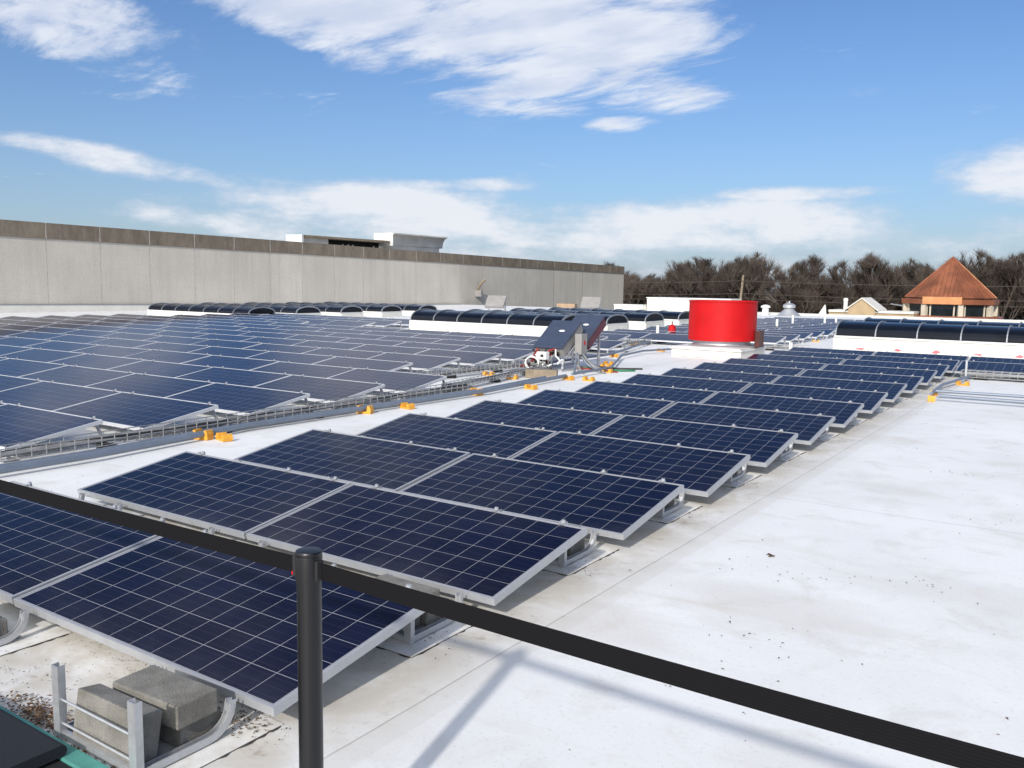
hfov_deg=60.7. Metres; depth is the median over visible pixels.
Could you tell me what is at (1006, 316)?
bare tree
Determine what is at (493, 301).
equipment stand
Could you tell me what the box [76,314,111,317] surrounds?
solar panel
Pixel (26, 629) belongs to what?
ballast tray
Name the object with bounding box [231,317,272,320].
solar panel
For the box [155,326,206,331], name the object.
solar panel
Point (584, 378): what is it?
pipe support
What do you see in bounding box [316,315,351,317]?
solar panel
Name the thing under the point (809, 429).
solar panel
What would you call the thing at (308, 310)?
skylight
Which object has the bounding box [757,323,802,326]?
solar panel
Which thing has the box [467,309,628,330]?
skylight
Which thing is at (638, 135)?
sky
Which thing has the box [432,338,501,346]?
solar panel
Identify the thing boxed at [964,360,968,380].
junction stub
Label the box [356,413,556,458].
solar panel
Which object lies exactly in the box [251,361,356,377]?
solar panel
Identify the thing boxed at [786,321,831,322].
solar panel
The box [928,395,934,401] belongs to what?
pipe support
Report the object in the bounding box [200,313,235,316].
solar panel
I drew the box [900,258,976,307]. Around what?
bare tree
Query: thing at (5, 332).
solar panel
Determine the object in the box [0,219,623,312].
concrete wall
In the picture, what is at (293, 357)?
solar panel
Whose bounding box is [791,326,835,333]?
solar panel
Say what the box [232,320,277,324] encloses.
solar panel
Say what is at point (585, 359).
flexible conduits
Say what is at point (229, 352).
solar panel
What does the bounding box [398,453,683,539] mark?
solar panel
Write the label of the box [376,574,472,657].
ballast tray
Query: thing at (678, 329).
solar panel
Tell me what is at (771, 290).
wooded hill
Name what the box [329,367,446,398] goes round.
solar panel
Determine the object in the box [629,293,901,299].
power line
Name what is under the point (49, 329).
solar panel
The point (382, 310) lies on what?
skylight
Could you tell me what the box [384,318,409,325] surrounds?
solar panel
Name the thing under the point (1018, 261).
bare tree
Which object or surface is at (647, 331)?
solar panel
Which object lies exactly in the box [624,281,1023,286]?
power line
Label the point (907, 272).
bare tree
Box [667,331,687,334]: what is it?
solar panel
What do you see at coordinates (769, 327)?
solar panel
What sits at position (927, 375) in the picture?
solar panel
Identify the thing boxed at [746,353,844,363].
solar panel
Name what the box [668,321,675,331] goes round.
red cone
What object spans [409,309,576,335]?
skylight
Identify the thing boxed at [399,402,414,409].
pipe support
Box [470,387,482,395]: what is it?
pipe support
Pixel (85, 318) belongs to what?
solar panel
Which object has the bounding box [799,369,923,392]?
solar panel
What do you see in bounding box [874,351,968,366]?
solar panel
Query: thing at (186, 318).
solar panel
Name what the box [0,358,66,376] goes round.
solar panel
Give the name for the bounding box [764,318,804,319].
solar panel
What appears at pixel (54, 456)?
conduit pipe
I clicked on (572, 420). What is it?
solar panel
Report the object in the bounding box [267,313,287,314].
solar panel
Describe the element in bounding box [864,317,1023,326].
skylight
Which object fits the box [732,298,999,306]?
power line
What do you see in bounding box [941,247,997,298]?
bare tree
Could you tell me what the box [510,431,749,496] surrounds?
solar panel
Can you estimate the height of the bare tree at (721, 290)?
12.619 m
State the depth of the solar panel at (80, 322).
29.79 m
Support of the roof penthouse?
on the roof
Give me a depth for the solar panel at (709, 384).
13.90 m
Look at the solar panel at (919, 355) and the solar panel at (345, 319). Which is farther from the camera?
the solar panel at (345, 319)
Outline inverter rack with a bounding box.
[536,335,600,371]
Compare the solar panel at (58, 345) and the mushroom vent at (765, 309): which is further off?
the mushroom vent at (765, 309)
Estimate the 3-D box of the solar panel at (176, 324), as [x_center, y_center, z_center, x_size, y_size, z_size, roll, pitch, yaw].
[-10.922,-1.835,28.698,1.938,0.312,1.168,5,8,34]
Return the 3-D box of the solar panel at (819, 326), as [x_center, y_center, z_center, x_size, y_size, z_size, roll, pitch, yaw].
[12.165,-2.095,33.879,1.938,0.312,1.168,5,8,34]
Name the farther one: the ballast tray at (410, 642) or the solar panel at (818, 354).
the solar panel at (818, 354)
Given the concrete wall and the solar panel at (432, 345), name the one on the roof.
the solar panel at (432, 345)
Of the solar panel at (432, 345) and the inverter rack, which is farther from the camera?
the solar panel at (432, 345)
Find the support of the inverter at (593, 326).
attached to the inverter rack
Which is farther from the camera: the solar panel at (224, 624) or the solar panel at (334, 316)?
the solar panel at (334, 316)
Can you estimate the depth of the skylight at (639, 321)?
33.98 m
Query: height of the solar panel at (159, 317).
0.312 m
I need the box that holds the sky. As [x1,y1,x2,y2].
[0,0,1023,288]
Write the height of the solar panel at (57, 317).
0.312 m
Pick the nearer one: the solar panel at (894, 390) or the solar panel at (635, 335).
the solar panel at (894, 390)
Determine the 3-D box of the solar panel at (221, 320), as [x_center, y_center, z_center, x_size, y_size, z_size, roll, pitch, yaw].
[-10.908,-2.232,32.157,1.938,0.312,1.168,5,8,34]
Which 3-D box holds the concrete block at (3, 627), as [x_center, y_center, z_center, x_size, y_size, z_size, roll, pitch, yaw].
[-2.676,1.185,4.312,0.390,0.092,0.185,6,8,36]
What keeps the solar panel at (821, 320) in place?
on the roof
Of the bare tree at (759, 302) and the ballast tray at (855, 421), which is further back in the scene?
the bare tree at (759, 302)
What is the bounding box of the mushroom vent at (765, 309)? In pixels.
[761,305,769,314]
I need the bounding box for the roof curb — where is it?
[613,304,646,309]
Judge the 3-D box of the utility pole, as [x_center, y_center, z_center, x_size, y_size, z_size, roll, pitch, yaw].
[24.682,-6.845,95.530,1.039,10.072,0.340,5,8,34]
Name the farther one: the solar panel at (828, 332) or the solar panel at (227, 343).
the solar panel at (828, 332)
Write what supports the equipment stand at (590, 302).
on the roof
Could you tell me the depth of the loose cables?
18.33 m
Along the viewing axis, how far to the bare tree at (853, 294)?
106.80 m
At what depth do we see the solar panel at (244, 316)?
35.76 m
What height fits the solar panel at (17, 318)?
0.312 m
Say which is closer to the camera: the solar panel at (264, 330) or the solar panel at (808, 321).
the solar panel at (264, 330)
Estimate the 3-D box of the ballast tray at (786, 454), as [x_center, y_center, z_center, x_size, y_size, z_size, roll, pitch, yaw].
[2.710,0.591,9.394,0.734,0.297,0.693,5,8,34]
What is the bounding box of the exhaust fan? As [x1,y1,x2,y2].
[670,300,766,358]
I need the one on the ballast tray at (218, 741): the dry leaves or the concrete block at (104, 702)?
the concrete block at (104, 702)
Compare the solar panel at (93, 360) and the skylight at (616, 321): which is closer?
the solar panel at (93, 360)
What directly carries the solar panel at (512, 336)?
on the roof
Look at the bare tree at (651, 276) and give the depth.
140.38 m
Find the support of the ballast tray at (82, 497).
on the roof
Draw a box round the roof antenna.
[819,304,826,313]
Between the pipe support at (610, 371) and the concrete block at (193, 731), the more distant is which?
the pipe support at (610, 371)
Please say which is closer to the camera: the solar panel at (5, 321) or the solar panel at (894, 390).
the solar panel at (894, 390)
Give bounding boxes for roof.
[0,305,1023,767]
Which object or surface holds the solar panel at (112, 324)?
on the roof
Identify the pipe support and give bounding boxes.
[193,428,213,439]
[216,432,232,441]
[356,405,373,413]
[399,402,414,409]
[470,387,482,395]
[482,370,494,375]
[506,374,517,379]
[524,384,537,389]
[562,375,573,379]
[582,376,594,380]
[601,369,612,372]
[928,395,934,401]
[956,381,969,385]
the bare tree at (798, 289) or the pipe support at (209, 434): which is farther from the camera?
the bare tree at (798, 289)
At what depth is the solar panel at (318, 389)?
12.77 m
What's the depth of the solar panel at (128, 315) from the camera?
35.57 m
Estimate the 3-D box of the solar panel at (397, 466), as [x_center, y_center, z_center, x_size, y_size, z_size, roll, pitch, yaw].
[-1.448,0.650,7.815,1.966,0.216,1.004,5,8,34]
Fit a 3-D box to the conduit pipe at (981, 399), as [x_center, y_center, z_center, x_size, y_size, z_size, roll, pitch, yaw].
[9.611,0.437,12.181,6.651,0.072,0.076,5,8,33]
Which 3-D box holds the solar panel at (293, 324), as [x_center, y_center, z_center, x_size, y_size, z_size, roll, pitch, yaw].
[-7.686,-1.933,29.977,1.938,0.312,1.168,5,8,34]
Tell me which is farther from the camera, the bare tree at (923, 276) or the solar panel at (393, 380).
the bare tree at (923, 276)
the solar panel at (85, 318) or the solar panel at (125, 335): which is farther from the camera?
the solar panel at (85, 318)
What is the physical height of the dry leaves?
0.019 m
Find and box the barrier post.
[292,546,323,767]
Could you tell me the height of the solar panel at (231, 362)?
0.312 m
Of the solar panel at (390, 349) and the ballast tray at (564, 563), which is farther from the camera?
the solar panel at (390, 349)
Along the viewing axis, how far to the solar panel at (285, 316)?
36.98 m
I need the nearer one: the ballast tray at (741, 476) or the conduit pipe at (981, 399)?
the ballast tray at (741, 476)
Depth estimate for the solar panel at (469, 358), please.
18.57 m
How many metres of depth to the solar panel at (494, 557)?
5.37 m
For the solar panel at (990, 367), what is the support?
on the roof
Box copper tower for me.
[901,257,1004,319]
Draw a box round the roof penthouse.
[646,297,741,311]
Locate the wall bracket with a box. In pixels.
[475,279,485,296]
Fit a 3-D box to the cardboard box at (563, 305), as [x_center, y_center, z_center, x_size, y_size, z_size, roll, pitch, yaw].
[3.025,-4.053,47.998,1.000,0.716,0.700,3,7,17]
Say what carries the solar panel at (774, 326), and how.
on the roof
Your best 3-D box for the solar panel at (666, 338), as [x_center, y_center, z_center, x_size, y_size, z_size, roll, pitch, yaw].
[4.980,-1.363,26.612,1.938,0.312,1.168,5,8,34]
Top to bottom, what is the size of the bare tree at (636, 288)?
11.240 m
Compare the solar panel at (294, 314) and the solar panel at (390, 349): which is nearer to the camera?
the solar panel at (390, 349)
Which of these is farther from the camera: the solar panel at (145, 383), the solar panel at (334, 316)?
the solar panel at (334, 316)
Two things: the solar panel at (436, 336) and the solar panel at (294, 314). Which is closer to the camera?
the solar panel at (436, 336)
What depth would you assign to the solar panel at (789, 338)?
27.75 m
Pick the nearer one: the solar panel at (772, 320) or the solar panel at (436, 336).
the solar panel at (436, 336)
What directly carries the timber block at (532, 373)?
on the roof
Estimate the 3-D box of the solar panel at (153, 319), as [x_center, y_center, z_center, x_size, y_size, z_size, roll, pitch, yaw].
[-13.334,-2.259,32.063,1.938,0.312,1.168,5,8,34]
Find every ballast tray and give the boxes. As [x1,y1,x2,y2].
[0,602,70,655]
[44,662,283,767]
[78,493,122,509]
[208,527,265,547]
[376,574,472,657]
[498,509,619,575]
[605,472,702,523]
[680,445,761,487]
[735,425,805,461]
[778,410,839,441]
[812,398,866,425]
[840,388,888,412]
[863,380,907,402]
[882,373,922,393]
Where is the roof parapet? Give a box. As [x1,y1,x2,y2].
[757,312,1023,322]
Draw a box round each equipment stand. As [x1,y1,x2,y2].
[485,295,506,310]
[580,297,600,308]
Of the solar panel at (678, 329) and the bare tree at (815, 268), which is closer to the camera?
the solar panel at (678, 329)
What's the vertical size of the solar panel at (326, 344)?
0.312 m
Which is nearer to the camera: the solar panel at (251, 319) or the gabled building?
the solar panel at (251, 319)
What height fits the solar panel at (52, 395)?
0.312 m
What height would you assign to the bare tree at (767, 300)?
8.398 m
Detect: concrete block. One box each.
[0,616,7,636]
[73,684,161,763]
[112,665,217,729]
[159,706,220,746]
[375,574,439,596]
[396,616,419,633]
[420,597,447,625]
[567,537,584,555]
[664,498,674,509]
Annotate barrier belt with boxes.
[0,480,291,571]
[321,563,1023,767]
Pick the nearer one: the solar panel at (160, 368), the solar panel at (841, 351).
the solar panel at (160, 368)
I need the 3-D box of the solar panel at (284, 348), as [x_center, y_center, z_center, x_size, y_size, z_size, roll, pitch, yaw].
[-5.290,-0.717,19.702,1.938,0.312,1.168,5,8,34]
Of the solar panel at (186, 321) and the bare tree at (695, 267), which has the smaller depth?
the solar panel at (186, 321)
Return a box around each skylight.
[147,303,275,315]
[198,302,320,314]
[244,302,363,316]
[284,302,401,316]
[324,301,436,315]
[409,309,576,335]
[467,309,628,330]
[510,308,664,329]
[548,307,688,325]
[833,319,1023,358]
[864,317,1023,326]
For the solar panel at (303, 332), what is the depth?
25.57 m
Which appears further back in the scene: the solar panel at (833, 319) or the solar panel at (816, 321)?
the solar panel at (833, 319)
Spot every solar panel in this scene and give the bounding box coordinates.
[0,318,23,323]
[0,324,41,330]
[0,329,27,335]
[0,336,52,346]
[0,345,32,354]
[0,348,86,361]
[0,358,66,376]
[0,375,41,390]
[0,380,120,410]
[0,403,116,461]
[0,481,165,603]
[1,316,36,320]
[8,331,67,339]
[11,320,54,325]
[13,529,424,716]
[20,365,134,385]
[24,317,66,322]
[25,326,80,333]
[25,340,97,351]
[37,315,75,318]
[42,323,88,328]
[44,334,107,342]
[48,353,144,369]
[53,319,97,324]
[54,391,218,440]
[60,329,118,336]
[67,316,105,320]
[70,344,150,356]
[74,325,124,331]
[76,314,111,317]
[77,451,350,538]
[85,322,130,326]
[85,372,214,396]
[86,337,156,347]
[98,319,137,322]
[100,332,161,339]
[106,316,140,319]
[107,359,210,377]
[109,313,145,316]
[109,327,166,333]
[121,323,169,329]
[124,349,210,362]
[129,320,171,324]
[134,318,174,321]
[135,341,210,351]
[141,315,174,318]
[144,335,208,343]
[149,330,208,337]
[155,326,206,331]
[159,322,205,327]
[164,382,309,421]
[166,319,207,323]
[169,316,207,320]
[171,314,205,317]
[175,366,290,386]
[180,354,279,369]
[187,346,268,357]
[191,339,261,348]
[193,333,254,340]
[195,328,251,334]
[197,324,247,329]
[199,318,240,322]
[199,321,244,325]
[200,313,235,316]
[201,316,238,319]
[229,313,263,315]
[231,315,265,318]
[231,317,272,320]
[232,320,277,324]
[233,429,469,491]
[237,323,280,328]
[237,327,287,332]
[240,331,298,338]
[243,336,308,344]
[243,343,319,352]
[246,483,586,605]
[247,350,336,363]
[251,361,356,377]
[254,374,384,409]
[260,314,293,317]
[261,316,301,319]
[266,319,308,323]
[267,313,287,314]
[270,322,316,326]
[273,325,325,330]
[280,329,336,335]
[284,334,348,341]
[288,313,319,316]
[289,316,328,318]
[293,340,365,349]
[294,318,336,324]
[302,347,386,358]
[309,324,355,328]
[314,356,412,372]
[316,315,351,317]
[318,328,369,333]
[322,320,374,327]
[324,317,362,320]
[327,332,384,338]
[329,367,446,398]
[338,337,406,345]
[349,326,402,331]
[349,344,428,353]
[351,316,387,319]
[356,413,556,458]
[359,319,402,328]
[363,330,420,336]
[368,352,460,373]
[376,335,441,342]
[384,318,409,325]
[395,341,468,349]
[396,329,449,334]
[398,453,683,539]
[413,334,473,339]
[417,348,501,367]
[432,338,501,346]
[444,331,504,337]
[447,399,623,434]
[456,345,533,362]
[468,336,533,343]
[494,342,570,360]
[497,334,539,339]
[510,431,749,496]
[517,389,674,417]
[526,340,597,352]
[574,380,716,403]
[592,340,627,353]
[592,415,797,466]
[596,336,607,339]
[600,333,630,340]
[601,330,652,341]
[613,328,669,333]
[620,373,751,392]
[640,333,692,343]
[643,326,687,331]
[652,401,834,444]
[661,367,780,383]
[664,324,687,327]
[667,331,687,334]
[692,362,804,375]
[700,391,863,427]
[723,357,826,369]
[739,382,887,413]
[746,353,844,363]
[751,335,786,345]
[757,318,795,320]
[757,320,785,321]
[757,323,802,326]
[757,325,792,327]
[757,327,779,328]
[761,330,812,342]
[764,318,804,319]
[764,333,800,343]
[765,322,812,325]
[766,329,824,340]
[769,349,860,359]
[771,375,906,401]
[774,317,813,318]
[778,321,822,323]
[780,327,834,338]
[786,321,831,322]
[788,346,875,355]
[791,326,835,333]
[796,320,839,321]
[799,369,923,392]
[802,325,835,327]
[805,319,840,320]
[812,324,836,325]
[814,318,854,320]
[821,363,937,384]
[841,359,949,378]
[859,354,959,372]
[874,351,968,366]
[955,360,1023,375]
[968,356,1023,363]
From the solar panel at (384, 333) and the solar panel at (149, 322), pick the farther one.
the solar panel at (149, 322)
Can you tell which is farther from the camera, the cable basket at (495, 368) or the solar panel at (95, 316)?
the solar panel at (95, 316)
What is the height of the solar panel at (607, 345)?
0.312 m
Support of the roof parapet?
on the roof
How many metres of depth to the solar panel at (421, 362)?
17.39 m
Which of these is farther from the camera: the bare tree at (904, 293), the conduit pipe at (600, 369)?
the bare tree at (904, 293)
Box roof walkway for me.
[0,705,109,767]
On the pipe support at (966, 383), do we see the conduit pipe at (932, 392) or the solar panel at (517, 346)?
the conduit pipe at (932, 392)
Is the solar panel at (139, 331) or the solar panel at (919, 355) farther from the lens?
the solar panel at (139, 331)
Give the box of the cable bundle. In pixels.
[521,348,561,368]
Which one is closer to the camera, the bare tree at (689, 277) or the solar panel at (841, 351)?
the solar panel at (841, 351)
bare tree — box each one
[623,268,666,304]
[643,274,663,281]
[648,260,702,297]
[677,255,720,297]
[695,257,743,300]
[706,259,754,298]
[719,249,786,300]
[755,266,827,313]
[755,296,764,311]
[758,294,782,312]
[791,254,850,313]
[823,259,886,308]
[853,251,908,310]
[889,257,934,303]
[889,295,901,310]
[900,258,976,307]
[900,266,938,297]
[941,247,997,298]
[970,259,1023,319]
[977,252,1023,319]
[996,248,1023,319]
[1007,308,1023,319]
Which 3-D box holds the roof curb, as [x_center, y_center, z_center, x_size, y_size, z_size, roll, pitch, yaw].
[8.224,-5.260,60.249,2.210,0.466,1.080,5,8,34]
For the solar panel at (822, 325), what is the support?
on the roof
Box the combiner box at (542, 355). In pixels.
[536,351,548,359]
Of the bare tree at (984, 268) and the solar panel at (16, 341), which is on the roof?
the solar panel at (16, 341)
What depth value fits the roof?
4.66 m
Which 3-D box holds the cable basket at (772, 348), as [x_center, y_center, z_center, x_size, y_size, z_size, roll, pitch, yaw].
[6.942,-1.063,24.821,2.840,0.182,0.211,4,7,26]
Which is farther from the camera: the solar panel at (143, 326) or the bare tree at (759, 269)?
the bare tree at (759, 269)
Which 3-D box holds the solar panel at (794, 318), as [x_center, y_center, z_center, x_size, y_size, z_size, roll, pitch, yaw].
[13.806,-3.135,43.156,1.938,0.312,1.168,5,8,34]
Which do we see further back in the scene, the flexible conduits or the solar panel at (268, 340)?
the solar panel at (268, 340)
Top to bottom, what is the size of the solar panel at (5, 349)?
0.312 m
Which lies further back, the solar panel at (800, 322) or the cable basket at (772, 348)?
the solar panel at (800, 322)
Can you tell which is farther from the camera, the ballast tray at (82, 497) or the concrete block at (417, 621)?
the ballast tray at (82, 497)
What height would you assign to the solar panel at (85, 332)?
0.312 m
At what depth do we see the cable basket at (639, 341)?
25.84 m
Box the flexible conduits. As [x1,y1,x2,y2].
[573,352,608,373]
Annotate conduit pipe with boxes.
[0,374,566,473]
[0,376,545,465]
[547,341,650,363]
[571,348,671,374]
[930,375,970,394]
[932,389,1023,397]
[938,394,1023,403]
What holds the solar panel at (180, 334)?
on the roof
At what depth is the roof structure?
68.35 m
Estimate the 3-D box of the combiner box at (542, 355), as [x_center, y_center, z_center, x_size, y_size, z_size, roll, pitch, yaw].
[0.627,-0.581,17.842,0.230,0.160,0.168,5,8,34]
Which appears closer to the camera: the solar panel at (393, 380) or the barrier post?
the barrier post
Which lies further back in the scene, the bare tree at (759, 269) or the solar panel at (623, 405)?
the bare tree at (759, 269)
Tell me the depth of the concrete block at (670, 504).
6.97 m
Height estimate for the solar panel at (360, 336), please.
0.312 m
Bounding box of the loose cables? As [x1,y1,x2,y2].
[578,366,642,372]
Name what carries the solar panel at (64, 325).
on the roof
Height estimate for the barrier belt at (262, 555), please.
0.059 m
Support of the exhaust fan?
on the roof
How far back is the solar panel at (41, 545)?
5.13 m
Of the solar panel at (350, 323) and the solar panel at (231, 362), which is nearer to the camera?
the solar panel at (231, 362)
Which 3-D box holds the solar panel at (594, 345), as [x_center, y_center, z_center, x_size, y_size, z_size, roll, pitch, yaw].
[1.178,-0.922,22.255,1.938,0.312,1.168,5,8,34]
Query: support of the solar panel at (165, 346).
on the roof
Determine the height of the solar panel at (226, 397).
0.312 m
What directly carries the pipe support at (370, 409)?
on the roof
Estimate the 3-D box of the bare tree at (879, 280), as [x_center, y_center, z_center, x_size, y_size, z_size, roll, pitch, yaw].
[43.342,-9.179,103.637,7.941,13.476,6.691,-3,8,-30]
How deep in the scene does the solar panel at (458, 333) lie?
25.76 m
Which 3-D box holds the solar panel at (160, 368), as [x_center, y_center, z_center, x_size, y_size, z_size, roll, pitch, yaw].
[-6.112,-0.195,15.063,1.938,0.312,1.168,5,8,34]
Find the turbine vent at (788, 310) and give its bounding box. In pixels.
[776,301,799,315]
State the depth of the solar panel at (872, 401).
12.75 m
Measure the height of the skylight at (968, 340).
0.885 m
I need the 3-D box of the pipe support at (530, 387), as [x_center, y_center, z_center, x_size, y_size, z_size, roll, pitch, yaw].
[0.320,0.047,14.777,0.211,0.076,0.108,7,9,41]
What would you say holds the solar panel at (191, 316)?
on the roof
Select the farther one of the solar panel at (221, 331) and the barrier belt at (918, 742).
the solar panel at (221, 331)
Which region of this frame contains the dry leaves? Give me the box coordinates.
[0,408,1017,767]
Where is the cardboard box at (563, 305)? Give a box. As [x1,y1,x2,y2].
[557,303,576,307]
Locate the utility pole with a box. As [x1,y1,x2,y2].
[739,275,743,300]
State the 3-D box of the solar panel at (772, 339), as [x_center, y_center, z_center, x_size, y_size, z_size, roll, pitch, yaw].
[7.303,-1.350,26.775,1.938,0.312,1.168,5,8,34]
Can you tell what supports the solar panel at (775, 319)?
on the roof
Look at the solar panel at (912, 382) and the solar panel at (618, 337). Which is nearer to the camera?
the solar panel at (912, 382)
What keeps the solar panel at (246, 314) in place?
on the roof
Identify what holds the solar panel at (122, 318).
on the roof
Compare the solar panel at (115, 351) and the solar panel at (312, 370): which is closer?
the solar panel at (312, 370)
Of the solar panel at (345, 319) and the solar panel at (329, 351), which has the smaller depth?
the solar panel at (329, 351)
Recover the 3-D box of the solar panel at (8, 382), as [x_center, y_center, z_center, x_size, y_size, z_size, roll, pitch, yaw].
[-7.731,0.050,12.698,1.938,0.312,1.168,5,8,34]
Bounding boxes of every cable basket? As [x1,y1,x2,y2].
[0,381,473,461]
[405,359,527,377]
[442,364,549,390]
[590,337,664,349]
[751,343,808,350]
[961,369,1023,380]
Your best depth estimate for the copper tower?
65.43 m
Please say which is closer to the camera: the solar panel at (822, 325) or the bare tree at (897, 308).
the solar panel at (822, 325)
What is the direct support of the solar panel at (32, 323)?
on the roof
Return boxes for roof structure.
[286,234,389,247]
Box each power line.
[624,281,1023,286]
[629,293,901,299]
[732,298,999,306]
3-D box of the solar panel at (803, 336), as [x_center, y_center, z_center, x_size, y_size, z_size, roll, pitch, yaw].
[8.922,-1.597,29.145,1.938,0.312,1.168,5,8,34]
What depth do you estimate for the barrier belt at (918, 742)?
1.79 m
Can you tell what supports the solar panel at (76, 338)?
on the roof
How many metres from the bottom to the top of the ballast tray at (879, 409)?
0.297 m
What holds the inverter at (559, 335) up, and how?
on the inverter rack
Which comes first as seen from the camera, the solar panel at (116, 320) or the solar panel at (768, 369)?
the solar panel at (768, 369)
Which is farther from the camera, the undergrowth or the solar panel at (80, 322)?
the undergrowth
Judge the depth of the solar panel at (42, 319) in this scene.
30.90 m
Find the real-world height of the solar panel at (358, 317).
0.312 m
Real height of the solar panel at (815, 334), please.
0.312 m
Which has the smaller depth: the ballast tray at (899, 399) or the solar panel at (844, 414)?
the solar panel at (844, 414)
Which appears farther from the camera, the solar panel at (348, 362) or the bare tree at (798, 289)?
the bare tree at (798, 289)
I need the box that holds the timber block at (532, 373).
[525,369,557,377]
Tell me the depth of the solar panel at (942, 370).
17.62 m
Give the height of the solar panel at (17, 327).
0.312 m
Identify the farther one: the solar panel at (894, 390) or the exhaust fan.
the exhaust fan
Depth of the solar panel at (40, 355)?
17.25 m
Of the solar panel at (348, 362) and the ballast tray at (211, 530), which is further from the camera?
the solar panel at (348, 362)
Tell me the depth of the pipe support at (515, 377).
16.25 m
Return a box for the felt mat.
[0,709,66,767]
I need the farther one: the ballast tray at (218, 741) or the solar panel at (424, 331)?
the solar panel at (424, 331)
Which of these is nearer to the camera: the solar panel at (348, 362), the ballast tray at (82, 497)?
the ballast tray at (82, 497)
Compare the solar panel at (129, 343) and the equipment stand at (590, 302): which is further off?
the equipment stand at (590, 302)
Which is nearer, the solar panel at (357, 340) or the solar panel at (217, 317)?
the solar panel at (357, 340)
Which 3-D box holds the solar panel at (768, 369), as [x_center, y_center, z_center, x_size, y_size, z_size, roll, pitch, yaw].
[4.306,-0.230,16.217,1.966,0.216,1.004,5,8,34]
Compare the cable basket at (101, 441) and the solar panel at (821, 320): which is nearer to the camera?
the cable basket at (101, 441)
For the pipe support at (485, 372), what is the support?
on the roof
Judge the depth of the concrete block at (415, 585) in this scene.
4.56 m
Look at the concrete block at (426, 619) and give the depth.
4.50 m
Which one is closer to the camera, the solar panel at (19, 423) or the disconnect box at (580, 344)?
the solar panel at (19, 423)
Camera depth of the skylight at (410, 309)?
46.91 m
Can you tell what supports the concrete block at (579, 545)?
on the ballast tray at (564, 563)
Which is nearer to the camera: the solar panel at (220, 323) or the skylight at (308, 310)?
the solar panel at (220, 323)
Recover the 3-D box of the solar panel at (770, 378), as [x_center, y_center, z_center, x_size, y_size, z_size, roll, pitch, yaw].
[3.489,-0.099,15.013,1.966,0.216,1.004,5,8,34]
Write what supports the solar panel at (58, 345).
on the roof
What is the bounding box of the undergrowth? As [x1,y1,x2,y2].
[626,292,1023,319]
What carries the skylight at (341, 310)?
on the roof
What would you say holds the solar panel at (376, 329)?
on the roof
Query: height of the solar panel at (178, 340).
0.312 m
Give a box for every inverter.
[533,320,582,356]
[571,314,605,349]
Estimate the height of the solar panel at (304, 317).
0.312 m
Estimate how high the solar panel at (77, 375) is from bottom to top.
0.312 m
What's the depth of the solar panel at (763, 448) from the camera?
9.09 m
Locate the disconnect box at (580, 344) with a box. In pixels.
[575,334,586,354]
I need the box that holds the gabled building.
[828,297,918,316]
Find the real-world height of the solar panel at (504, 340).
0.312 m
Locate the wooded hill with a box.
[756,288,1007,308]
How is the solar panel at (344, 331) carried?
on the roof
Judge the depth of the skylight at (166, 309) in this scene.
40.49 m
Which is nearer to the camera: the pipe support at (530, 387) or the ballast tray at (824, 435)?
the ballast tray at (824, 435)
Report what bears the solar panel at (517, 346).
on the roof
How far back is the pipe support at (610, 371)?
17.70 m
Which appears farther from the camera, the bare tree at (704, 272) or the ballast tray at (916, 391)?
the bare tree at (704, 272)
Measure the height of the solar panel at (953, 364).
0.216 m
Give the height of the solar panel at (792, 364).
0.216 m
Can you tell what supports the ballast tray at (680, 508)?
on the roof
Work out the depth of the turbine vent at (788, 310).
54.84 m
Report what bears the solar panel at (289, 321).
on the roof
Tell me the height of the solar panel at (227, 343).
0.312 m
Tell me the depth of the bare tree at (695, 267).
119.78 m
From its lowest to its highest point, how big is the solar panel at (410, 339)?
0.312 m
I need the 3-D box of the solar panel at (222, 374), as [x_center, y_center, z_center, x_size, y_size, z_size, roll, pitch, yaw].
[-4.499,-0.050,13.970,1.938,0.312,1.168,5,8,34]
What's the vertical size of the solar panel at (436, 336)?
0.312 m
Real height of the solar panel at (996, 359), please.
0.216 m
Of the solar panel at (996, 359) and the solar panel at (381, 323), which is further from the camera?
the solar panel at (381, 323)
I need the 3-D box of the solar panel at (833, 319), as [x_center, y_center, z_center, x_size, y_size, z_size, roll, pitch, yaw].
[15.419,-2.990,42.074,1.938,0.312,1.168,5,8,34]
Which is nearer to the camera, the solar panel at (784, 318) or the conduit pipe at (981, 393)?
the conduit pipe at (981, 393)
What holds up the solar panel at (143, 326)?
on the roof
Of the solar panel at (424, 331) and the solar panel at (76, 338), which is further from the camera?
the solar panel at (424, 331)
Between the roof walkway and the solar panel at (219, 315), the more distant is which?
the solar panel at (219, 315)
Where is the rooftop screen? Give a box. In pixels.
[374,233,447,252]
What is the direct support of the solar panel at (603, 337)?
on the roof
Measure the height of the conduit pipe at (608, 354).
0.057 m
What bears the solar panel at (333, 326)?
on the roof
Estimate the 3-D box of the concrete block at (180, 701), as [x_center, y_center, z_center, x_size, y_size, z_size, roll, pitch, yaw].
[-1.351,1.215,3.400,0.390,0.092,0.185,5,8,31]
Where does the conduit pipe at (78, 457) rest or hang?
on the pipe support at (404, 405)
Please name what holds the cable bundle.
hanging from the inverter at (559, 335)
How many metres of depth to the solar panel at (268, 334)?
24.36 m
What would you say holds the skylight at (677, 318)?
on the roof
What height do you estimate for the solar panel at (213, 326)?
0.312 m

